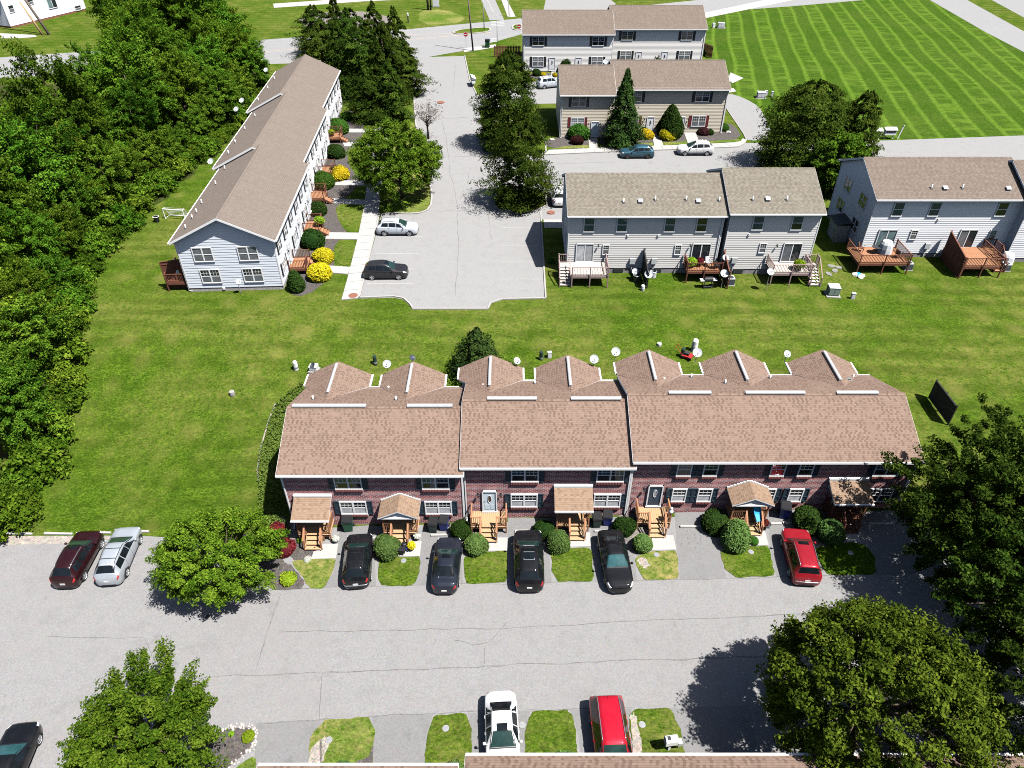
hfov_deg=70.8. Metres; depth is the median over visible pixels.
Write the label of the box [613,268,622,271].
basement window
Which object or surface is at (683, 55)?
window
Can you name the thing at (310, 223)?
entry stoop
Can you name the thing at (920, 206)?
white townhouse
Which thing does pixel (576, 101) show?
window
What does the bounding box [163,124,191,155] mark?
woodland tree
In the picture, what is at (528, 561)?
parked car
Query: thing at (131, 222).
edge bush
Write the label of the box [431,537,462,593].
parked car
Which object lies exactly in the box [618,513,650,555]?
planting bed
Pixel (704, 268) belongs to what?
wooden deck
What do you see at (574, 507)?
entry porch
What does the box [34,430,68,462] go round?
edge bush
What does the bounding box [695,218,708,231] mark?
window
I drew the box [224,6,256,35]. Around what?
woodland tree
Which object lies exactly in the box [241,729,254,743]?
leafy plant
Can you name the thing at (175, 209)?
soccer goal
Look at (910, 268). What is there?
air conditioner
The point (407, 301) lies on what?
kerb
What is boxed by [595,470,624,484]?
window
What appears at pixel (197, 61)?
woodland tree
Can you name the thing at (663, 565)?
front lawn
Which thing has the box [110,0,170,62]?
woodland tree
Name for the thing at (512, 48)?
paling fence
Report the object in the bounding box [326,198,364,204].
garden path
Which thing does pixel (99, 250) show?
edge bush
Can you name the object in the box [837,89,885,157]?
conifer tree
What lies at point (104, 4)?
woodland tree
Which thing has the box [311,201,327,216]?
box shrub
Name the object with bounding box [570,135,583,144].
burgundy shrub
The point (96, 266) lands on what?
edge bush
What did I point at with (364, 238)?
sidewalk
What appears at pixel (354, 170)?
front lawn
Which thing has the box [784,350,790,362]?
satellite dish
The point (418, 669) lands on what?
pavement crack
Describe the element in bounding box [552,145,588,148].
verge
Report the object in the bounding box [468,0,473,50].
utility pole
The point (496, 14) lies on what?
side street
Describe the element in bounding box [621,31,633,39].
window
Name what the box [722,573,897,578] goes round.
pavement crack
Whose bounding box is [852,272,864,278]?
toy heap
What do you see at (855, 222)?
window
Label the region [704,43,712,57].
paling fence
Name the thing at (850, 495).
entry porch
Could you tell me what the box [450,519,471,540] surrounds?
clipped yew
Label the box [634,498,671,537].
entry porch
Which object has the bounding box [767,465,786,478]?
window
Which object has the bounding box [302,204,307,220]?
window
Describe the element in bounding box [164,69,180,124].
woodland tree
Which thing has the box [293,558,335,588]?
front lawn
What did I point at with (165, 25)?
woodland tree
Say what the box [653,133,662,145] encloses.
garden path
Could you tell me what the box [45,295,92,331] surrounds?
edge bush
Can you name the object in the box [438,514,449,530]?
wheeled bin
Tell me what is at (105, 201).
woodland tree
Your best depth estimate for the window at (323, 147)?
98.16 m
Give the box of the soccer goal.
[162,207,187,218]
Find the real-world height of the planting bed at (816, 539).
0.117 m
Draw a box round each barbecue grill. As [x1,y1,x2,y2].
[700,276,717,288]
[877,239,893,254]
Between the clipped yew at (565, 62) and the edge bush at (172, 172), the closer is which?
the edge bush at (172, 172)
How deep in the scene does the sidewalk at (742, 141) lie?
103.40 m
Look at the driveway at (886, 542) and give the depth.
49.07 m
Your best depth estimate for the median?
158.98 m
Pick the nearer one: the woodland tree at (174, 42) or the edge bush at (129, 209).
the edge bush at (129, 209)
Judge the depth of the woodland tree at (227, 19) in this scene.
121.44 m
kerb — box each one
[358,213,379,298]
[360,295,412,307]
[380,93,432,215]
[412,308,487,309]
[453,27,490,33]
[464,55,476,92]
[487,297,545,308]
[494,191,546,211]
[540,211,546,298]
[545,139,746,154]
[726,108,745,138]
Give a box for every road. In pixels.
[0,0,857,77]
[931,0,1023,51]
[993,0,1023,16]
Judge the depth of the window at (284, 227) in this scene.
74.12 m
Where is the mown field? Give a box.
[705,0,1023,139]
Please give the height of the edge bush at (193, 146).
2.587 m
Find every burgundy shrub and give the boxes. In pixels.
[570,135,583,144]
[698,127,708,135]
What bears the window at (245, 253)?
in the white townhouse at (245, 218)
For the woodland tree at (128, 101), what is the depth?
91.60 m
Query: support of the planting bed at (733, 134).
on the lawn at (168, 428)
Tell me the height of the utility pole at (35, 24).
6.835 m
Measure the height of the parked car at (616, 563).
1.554 m
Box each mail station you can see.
[470,74,475,85]
[884,127,897,138]
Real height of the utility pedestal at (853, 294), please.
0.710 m
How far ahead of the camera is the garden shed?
80.69 m
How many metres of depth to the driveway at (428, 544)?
49.64 m
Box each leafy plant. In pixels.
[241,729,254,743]
[280,571,297,586]
[296,536,301,543]
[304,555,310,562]
[750,536,758,545]
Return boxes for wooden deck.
[163,257,189,290]
[558,253,609,287]
[683,253,723,282]
[765,254,822,286]
[846,239,912,273]
[943,239,1007,277]
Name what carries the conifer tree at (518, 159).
on the verge at (543, 203)
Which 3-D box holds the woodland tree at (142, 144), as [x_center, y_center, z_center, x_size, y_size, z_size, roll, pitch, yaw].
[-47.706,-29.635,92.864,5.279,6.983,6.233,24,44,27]
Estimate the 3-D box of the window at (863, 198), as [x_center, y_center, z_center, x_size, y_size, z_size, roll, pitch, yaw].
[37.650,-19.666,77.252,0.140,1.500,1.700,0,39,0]
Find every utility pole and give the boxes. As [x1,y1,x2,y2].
[19,1,43,34]
[24,0,50,34]
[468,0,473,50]
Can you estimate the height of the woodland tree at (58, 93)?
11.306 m
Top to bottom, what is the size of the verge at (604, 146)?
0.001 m
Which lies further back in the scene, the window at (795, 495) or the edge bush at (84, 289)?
the edge bush at (84, 289)
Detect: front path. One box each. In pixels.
[311,544,337,558]
[397,541,421,556]
[486,537,506,550]
[570,532,590,546]
[652,535,675,549]
[749,531,768,545]
[845,529,859,541]
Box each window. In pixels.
[7,4,14,12]
[74,5,81,10]
[190,247,214,261]
[199,269,222,283]
[236,246,259,260]
[241,268,264,282]
[277,238,281,252]
[281,255,287,274]
[283,224,287,238]
[289,211,292,225]
[292,228,297,246]
[294,199,297,213]
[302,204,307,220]
[322,143,325,156]
[333,478,363,491]
[339,501,368,516]
[421,478,449,491]
[424,501,452,516]
[510,494,537,509]
[511,470,538,484]
[532,37,543,45]
[532,57,543,66]
[571,97,586,106]
[571,118,584,125]
[583,218,594,231]
[591,57,602,64]
[592,37,604,45]
[593,494,620,509]
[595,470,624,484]
[602,245,609,254]
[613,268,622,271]
[616,218,627,231]
[620,51,631,59]
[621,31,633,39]
[633,91,642,101]
[663,218,676,231]
[670,488,687,503]
[674,245,681,254]
[675,465,692,478]
[678,51,690,59]
[681,31,692,39]
[691,116,705,126]
[694,91,710,101]
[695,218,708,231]
[695,488,712,503]
[701,465,718,478]
[733,269,742,272]
[751,216,765,230]
[758,243,767,252]
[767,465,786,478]
[769,488,776,500]
[787,488,804,503]
[790,216,804,230]
[795,465,814,478]
[835,195,844,213]
[843,175,852,193]
[850,215,859,234]
[857,191,867,210]
[870,465,898,478]
[871,488,894,503]
[890,202,906,216]
[908,230,918,239]
[927,202,942,216]
[986,230,997,239]
[993,202,1010,216]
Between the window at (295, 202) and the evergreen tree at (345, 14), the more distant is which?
the evergreen tree at (345, 14)
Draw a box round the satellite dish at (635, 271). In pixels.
[632,268,637,274]
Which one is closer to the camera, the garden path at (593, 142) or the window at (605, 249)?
the window at (605, 249)
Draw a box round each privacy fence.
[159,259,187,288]
[641,248,649,288]
[719,249,730,288]
[928,379,957,424]
[940,230,967,278]
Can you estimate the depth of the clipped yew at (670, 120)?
105.14 m
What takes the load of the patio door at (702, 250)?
in the grey townhouse at (667, 221)
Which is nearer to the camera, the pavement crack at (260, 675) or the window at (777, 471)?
the pavement crack at (260, 675)
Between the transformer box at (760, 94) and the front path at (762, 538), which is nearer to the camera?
the front path at (762, 538)
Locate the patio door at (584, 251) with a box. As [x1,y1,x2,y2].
[575,243,593,262]
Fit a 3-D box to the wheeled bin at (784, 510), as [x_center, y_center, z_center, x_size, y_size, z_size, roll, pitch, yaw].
[19.282,8.945,50.946,0.762,1.159,0.924,9,39,11]
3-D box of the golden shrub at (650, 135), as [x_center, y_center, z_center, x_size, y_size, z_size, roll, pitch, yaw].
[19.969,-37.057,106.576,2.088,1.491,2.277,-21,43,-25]
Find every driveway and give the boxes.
[255,720,322,767]
[325,525,375,586]
[372,714,432,762]
[413,524,462,584]
[469,711,529,752]
[506,518,550,582]
[571,709,632,752]
[591,517,636,581]
[670,705,756,752]
[675,512,725,578]
[767,510,795,575]
[861,514,918,574]
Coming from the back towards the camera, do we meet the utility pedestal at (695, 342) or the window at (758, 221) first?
the window at (758, 221)
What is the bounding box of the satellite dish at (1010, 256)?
[1000,251,1014,264]
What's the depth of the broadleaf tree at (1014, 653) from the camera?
35.80 m
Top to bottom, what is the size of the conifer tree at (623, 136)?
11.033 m
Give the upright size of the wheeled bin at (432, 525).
1.035 m
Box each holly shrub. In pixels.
[314,170,334,190]
[330,118,348,134]
[340,111,353,120]
[567,123,590,139]
[722,123,729,131]
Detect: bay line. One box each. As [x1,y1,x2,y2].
[367,283,412,283]
[376,253,418,253]
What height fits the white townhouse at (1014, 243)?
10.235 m
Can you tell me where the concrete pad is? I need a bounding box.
[729,73,742,82]
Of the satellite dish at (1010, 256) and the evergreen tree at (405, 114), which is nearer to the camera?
the satellite dish at (1010, 256)
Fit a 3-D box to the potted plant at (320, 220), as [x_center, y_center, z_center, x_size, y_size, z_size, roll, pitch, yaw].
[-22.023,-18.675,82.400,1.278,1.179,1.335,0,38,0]
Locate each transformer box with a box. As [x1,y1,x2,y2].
[308,363,320,373]
[716,22,724,28]
[755,91,766,98]
[824,283,841,298]
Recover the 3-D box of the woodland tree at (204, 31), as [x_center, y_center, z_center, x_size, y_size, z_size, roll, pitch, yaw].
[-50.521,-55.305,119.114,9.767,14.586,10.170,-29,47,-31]
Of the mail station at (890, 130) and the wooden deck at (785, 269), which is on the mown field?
the mail station at (890, 130)
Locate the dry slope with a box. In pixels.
[419,9,463,24]
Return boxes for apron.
[544,219,561,227]
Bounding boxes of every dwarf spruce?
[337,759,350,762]
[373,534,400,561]
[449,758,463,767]
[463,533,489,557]
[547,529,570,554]
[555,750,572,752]
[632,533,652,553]
[720,518,751,553]
[816,518,845,545]
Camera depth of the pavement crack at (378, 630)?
45.26 m
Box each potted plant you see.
[314,216,324,225]
[328,129,334,135]
[332,535,339,542]
[407,541,415,550]
[413,532,420,540]
[686,257,696,266]
[697,257,703,265]
[760,519,769,527]
[793,259,806,269]
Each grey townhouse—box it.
[562,173,728,272]
[706,167,826,273]
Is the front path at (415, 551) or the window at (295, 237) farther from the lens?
the window at (295, 237)
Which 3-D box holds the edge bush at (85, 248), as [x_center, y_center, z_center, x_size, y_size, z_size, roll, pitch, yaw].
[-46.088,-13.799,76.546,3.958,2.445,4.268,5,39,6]
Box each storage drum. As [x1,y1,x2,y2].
[633,273,640,282]
[650,269,656,277]
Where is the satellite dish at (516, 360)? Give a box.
[514,357,519,364]
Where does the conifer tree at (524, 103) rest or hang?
on the verge at (542, 146)
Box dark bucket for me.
[153,215,159,222]
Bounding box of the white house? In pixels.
[0,0,85,27]
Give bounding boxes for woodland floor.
[0,84,246,461]
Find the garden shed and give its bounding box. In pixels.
[827,213,851,241]
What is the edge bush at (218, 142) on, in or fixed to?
on the woodland floor
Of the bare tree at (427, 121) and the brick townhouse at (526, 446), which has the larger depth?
the bare tree at (427, 121)
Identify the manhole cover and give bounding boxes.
[326,736,331,742]
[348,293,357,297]
[442,725,448,731]
[519,722,525,728]
[639,721,645,727]
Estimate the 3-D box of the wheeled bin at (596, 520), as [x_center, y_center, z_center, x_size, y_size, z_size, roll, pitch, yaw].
[5.993,9.642,50.937,0.680,1.035,0.825,-2,39,-2]
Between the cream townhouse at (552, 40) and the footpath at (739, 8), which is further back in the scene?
the footpath at (739, 8)
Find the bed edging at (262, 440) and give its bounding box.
[257,404,274,480]
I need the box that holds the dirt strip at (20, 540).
[0,536,109,544]
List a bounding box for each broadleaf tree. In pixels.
[754,594,1015,767]
[806,128,872,194]
[880,392,1023,607]
[923,497,1023,679]
[951,594,1023,767]
[976,403,1023,512]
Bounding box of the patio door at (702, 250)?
[691,243,711,262]
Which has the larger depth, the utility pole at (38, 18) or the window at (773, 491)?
the utility pole at (38, 18)
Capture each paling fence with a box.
[494,46,520,56]
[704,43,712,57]
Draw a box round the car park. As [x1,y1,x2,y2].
[361,56,1023,307]
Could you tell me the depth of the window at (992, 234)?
76.69 m
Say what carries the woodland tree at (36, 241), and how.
on the woodland floor
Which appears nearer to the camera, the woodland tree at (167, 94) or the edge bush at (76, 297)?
the edge bush at (76, 297)
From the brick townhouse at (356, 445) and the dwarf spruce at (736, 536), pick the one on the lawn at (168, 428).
the brick townhouse at (356, 445)
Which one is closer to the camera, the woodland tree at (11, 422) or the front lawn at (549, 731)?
the front lawn at (549, 731)
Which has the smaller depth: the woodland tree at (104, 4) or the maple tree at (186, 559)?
the maple tree at (186, 559)
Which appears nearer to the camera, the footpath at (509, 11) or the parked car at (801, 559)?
the parked car at (801, 559)
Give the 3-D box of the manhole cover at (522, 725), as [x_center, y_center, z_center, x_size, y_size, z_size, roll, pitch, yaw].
[0.569,19.056,40.216,0.381,0.061,0.381,0,38,0]
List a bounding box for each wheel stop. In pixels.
[6,532,32,534]
[43,532,72,534]
[431,533,449,536]
[680,525,701,527]
[771,522,781,524]
[868,522,893,524]
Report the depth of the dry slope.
169.48 m
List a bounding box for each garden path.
[325,232,357,239]
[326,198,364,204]
[329,265,349,273]
[335,180,365,185]
[343,142,368,146]
[348,129,365,132]
[588,138,597,148]
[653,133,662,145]
[684,132,697,142]
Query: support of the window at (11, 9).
in the white house
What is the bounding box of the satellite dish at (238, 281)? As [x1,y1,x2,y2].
[235,278,240,291]
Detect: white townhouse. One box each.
[167,144,311,291]
[212,92,329,192]
[246,54,342,135]
[827,157,1023,256]
[1001,160,1023,261]
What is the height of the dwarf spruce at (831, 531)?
1.697 m
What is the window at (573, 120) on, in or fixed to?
in the beige townhouse at (585, 94)
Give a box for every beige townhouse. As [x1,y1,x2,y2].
[556,65,616,137]
[606,60,731,132]
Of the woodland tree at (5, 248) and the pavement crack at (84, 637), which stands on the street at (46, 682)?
the pavement crack at (84, 637)
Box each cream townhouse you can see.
[521,10,615,71]
[607,5,707,59]
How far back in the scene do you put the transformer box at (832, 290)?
71.78 m
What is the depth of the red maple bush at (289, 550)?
49.93 m
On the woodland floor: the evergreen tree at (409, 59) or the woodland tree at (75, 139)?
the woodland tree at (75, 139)
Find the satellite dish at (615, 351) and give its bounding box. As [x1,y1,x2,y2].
[611,347,619,361]
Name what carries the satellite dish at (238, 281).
on the lawn at (168, 428)
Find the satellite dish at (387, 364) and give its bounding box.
[383,360,390,369]
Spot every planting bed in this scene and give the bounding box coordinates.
[192,727,253,767]
[224,534,303,589]
[277,516,298,539]
[290,540,313,559]
[292,111,362,295]
[462,518,485,555]
[543,517,568,549]
[546,138,588,147]
[599,138,652,144]
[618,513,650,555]
[662,133,685,141]
[696,124,740,140]
[713,511,727,548]
[811,510,845,545]
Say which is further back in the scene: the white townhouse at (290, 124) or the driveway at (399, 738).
the white townhouse at (290, 124)
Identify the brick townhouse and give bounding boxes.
[257,763,458,767]
[275,361,464,528]
[457,355,636,520]
[464,753,1023,767]
[613,349,925,513]
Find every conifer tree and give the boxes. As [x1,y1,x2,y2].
[447,326,513,385]
[468,48,546,154]
[469,114,563,215]
[599,68,648,149]
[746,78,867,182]
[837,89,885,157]
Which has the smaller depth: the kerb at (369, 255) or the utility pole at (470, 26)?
the kerb at (369, 255)
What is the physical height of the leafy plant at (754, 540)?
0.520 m
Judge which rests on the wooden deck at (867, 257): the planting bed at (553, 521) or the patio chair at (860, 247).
the patio chair at (860, 247)
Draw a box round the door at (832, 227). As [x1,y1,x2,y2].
[828,220,835,238]
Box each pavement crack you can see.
[49,636,134,637]
[215,672,313,676]
[256,597,279,668]
[261,717,339,723]
[284,628,508,631]
[289,586,376,589]
[319,672,322,717]
[329,665,505,672]
[366,710,483,716]
[383,581,589,586]
[509,656,765,664]
[514,613,804,627]
[530,707,631,710]
[642,578,721,580]
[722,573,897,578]
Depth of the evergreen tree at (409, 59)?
119.36 m
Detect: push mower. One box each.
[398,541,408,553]
[676,344,693,360]
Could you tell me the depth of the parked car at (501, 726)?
39.00 m
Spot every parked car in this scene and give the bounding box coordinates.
[0,721,42,767]
[49,531,104,588]
[93,527,142,585]
[342,533,373,588]
[363,260,408,279]
[376,217,418,235]
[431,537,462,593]
[483,690,522,752]
[512,530,544,591]
[536,75,556,88]
[550,186,562,205]
[588,695,632,752]
[597,529,632,593]
[619,144,654,158]
[676,140,713,155]
[779,528,821,585]
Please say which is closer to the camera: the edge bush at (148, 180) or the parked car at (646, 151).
the edge bush at (148, 180)
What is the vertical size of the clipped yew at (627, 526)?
1.239 m
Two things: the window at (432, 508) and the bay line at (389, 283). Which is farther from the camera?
the bay line at (389, 283)
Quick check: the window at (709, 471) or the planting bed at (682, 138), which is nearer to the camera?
the window at (709, 471)
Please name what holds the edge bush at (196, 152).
on the woodland floor
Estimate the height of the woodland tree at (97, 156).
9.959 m
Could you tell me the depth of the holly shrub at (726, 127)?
108.83 m
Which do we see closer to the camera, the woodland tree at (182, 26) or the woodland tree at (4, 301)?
the woodland tree at (4, 301)
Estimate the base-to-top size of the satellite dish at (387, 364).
1.220 m
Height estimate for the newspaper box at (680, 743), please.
0.800 m
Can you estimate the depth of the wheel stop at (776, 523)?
50.65 m
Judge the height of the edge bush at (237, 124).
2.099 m
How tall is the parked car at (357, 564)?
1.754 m
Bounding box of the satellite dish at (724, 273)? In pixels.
[721,269,728,287]
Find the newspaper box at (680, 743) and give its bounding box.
[677,738,682,747]
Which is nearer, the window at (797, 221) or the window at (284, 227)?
the window at (797, 221)
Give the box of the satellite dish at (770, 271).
[766,268,773,287]
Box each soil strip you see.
[299,11,391,25]
[308,735,328,762]
[354,746,372,762]
[629,713,641,752]
[637,557,649,567]
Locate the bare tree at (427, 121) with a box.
[411,99,445,138]
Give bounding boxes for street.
[0,510,1023,767]
[481,0,503,19]
[544,0,615,9]
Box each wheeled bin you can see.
[341,515,354,531]
[427,516,438,532]
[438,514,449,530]
[485,39,489,47]
[591,511,602,527]
[602,509,612,525]
[777,500,791,518]
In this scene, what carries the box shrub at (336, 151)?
on the planting bed at (332, 223)
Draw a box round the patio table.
[872,244,881,253]
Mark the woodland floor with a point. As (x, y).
(160, 198)
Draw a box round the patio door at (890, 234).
[874,229,898,244]
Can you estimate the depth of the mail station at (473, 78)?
126.15 m
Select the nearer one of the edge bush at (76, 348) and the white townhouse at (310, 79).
the edge bush at (76, 348)
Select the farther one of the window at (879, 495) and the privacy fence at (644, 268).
the privacy fence at (644, 268)
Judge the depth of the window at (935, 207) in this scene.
74.90 m
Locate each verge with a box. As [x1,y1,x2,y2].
[386,121,429,212]
[495,121,544,153]
[495,193,545,209]
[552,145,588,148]
[599,143,652,147]
[664,141,686,144]
[709,139,739,142]
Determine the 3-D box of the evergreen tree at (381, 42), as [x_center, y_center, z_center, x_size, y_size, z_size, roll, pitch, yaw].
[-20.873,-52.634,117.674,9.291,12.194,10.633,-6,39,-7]
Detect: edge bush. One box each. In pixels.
[0,401,78,454]
[0,433,73,491]
[0,464,45,494]
[0,480,36,511]
[0,490,44,542]
[31,327,93,375]
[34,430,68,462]
[37,380,89,413]
[43,363,90,396]
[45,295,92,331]
[47,269,97,305]
[52,285,97,318]
[58,315,89,346]
[60,227,119,260]
[61,262,96,283]
[62,242,100,267]
[70,253,108,276]
[72,277,98,296]
[81,207,125,238]
[92,223,129,251]
[98,201,147,234]
[111,183,151,208]
[111,193,155,216]
[113,201,138,218]
[133,168,178,195]
[144,191,157,199]
[145,162,183,179]
[156,174,179,187]
[162,152,193,179]
[168,147,208,166]
[178,152,198,173]
[180,139,208,160]
[188,133,217,157]
[188,134,224,153]
[207,121,236,133]
[207,128,231,141]
[207,130,230,143]
[225,108,248,125]
[225,115,247,131]
[230,98,252,116]
[252,75,269,90]
[252,85,263,95]
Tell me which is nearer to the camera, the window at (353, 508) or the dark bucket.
the window at (353, 508)
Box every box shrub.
[300,228,325,250]
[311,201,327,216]
[327,144,345,159]
[532,68,540,76]
[709,129,713,135]
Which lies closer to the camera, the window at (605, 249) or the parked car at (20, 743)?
the parked car at (20, 743)
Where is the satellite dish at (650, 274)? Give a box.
[645,271,652,278]
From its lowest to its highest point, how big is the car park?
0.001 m
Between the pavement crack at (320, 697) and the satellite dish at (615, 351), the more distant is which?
the satellite dish at (615, 351)
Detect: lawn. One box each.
[0,0,1023,578]
[236,757,255,767]
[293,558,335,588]
[309,717,374,762]
[333,240,354,265]
[336,204,362,232]
[348,147,360,176]
[378,556,420,585]
[424,713,471,763]
[464,551,507,583]
[525,709,577,752]
[551,547,593,581]
[629,708,684,752]
[635,550,678,579]
[721,546,774,577]
[815,542,876,574]
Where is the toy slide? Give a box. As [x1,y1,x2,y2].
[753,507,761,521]
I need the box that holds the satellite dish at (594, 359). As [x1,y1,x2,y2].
[590,355,598,365]
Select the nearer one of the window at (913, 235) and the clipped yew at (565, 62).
the window at (913, 235)
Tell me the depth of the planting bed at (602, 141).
105.79 m
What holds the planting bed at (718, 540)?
on the lawn at (168, 428)
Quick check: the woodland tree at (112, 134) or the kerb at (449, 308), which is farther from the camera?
the woodland tree at (112, 134)
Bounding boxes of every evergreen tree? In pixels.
[285,4,332,54]
[291,21,348,65]
[320,23,407,100]
[321,7,363,64]
[324,17,358,89]
[325,0,347,32]
[339,68,402,124]
[355,0,404,71]
[363,22,413,102]
[365,58,415,123]
[380,37,441,98]
[385,5,422,70]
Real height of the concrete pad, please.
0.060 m
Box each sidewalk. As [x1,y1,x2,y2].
[342,125,387,299]
[545,138,745,153]
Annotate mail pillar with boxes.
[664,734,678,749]
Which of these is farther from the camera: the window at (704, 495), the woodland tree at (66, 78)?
the woodland tree at (66, 78)
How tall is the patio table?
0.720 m
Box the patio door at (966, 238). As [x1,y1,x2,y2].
[957,229,978,246]
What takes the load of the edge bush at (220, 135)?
on the woodland floor
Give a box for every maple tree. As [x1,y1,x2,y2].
[55,635,231,767]
[145,505,290,611]
[345,116,443,201]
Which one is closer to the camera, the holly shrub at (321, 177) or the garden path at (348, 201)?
the garden path at (348, 201)
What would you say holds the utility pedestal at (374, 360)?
on the lawn at (168, 428)
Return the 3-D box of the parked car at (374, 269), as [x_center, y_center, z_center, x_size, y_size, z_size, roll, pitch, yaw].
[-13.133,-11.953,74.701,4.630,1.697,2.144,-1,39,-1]
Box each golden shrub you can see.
[306,262,331,282]
[311,247,333,264]
[332,164,349,181]
[641,128,654,139]
[659,129,675,141]
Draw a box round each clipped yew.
[286,270,305,293]
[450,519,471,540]
[533,519,555,539]
[560,59,570,64]
[613,516,636,536]
[656,103,684,140]
[700,508,729,537]
[791,505,822,536]
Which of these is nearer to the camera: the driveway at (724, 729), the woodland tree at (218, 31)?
the driveway at (724, 729)
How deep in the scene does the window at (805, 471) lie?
49.22 m
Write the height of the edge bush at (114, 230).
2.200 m
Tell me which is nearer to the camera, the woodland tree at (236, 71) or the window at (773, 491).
the window at (773, 491)
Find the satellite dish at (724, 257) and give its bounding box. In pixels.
[721,254,728,277]
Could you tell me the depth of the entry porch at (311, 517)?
49.95 m
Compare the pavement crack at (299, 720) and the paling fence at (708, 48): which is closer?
the pavement crack at (299, 720)
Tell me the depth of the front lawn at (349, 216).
86.17 m
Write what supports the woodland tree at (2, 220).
on the woodland floor
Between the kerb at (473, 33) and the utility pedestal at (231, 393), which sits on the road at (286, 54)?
the kerb at (473, 33)
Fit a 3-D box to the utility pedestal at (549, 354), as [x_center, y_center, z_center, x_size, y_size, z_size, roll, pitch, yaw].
[3.389,-2.644,64.894,0.374,0.610,0.314,-5,39,-6]
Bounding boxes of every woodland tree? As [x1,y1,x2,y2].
[0,35,117,164]
[0,68,84,147]
[0,88,30,112]
[0,88,90,206]
[0,105,26,200]
[0,117,86,219]
[0,152,46,227]
[0,190,22,258]
[0,201,69,269]
[0,203,19,297]
[0,225,26,283]
[0,252,58,325]
[0,267,23,350]
[0,287,82,375]
[0,342,47,426]
[0,358,57,445]
[21,89,62,107]
[21,255,84,289]
[33,166,104,233]
[36,118,87,213]
[37,200,87,261]
[63,39,106,83]
[68,172,121,217]
[72,133,132,204]
[73,16,177,121]
[85,0,124,33]
[85,64,161,127]
[86,107,146,162]
[89,40,156,79]
[90,92,123,135]
[92,0,128,38]
[95,27,120,53]
[96,0,130,20]
[101,0,151,8]
[102,65,161,167]
[104,42,182,126]
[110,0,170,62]
[110,144,151,184]
[111,0,174,31]
[114,125,167,178]
[137,3,178,41]
[148,123,183,165]
[149,0,216,45]
[151,27,187,105]
[155,46,207,117]
[156,54,184,111]
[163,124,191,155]
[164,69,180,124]
[165,2,226,54]
[165,50,207,108]
[169,0,250,37]
[175,103,211,138]
[178,34,201,52]
[180,9,246,68]
[181,31,232,94]
[188,92,225,132]
[193,64,243,122]
[219,69,251,108]
[221,24,268,74]
[221,58,257,98]
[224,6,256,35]
[233,37,270,91]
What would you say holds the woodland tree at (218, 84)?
on the woodland floor
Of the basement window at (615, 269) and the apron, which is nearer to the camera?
the basement window at (615, 269)
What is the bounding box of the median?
[455,28,489,32]
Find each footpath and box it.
[0,33,36,37]
[273,0,381,7]
[464,44,495,51]
[502,0,515,16]
[705,0,791,17]
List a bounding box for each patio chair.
[705,256,712,266]
[858,241,864,252]
[894,249,903,256]
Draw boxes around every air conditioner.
[727,275,734,285]
[901,261,913,270]
[1002,262,1011,271]
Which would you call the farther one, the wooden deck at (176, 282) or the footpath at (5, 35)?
the footpath at (5, 35)
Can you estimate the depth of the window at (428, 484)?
49.43 m
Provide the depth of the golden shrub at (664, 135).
105.50 m
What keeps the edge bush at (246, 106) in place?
on the woodland floor
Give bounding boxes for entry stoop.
[287,249,315,273]
[302,213,329,235]
[311,183,333,203]
[318,159,335,173]
[329,126,348,142]
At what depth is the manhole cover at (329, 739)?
39.95 m
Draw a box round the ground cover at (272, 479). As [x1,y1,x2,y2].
[256,381,303,556]
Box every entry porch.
[290,494,333,550]
[377,493,420,544]
[470,503,506,542]
[554,484,593,540]
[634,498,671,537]
[725,480,774,535]
[822,477,873,533]
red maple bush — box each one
[269,521,285,533]
[276,537,296,558]
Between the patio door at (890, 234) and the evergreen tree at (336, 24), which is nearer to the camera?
the patio door at (890, 234)
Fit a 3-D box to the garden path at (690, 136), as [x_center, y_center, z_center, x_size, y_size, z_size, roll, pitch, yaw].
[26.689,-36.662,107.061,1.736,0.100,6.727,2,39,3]
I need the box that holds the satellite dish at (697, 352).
[693,348,701,362]
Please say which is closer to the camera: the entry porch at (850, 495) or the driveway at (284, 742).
the driveway at (284, 742)
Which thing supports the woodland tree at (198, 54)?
on the woodland floor
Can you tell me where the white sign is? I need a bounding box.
[432,0,439,6]
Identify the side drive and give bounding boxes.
[726,94,769,139]
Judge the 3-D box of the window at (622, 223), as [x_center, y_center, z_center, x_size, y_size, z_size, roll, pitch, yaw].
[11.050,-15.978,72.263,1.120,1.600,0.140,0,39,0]
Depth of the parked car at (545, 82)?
125.33 m
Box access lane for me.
[477,82,556,106]
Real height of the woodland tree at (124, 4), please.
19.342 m
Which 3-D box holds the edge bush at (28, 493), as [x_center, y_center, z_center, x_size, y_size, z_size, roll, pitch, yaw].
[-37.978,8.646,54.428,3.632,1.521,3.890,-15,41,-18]
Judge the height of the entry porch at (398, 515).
3.271 m
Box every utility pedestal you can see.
[229,390,234,396]
[292,360,298,370]
[372,355,376,364]
[539,351,542,360]
[547,351,551,357]
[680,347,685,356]
[691,338,698,351]
[850,292,855,298]
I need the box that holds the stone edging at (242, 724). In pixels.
[215,722,257,767]
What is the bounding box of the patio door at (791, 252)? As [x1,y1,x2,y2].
[779,243,803,261]
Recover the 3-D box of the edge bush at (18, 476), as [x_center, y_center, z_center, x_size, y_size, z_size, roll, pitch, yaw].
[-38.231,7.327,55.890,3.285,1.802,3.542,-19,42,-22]
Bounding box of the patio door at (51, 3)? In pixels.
[46,0,57,8]
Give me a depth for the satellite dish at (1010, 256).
75.98 m

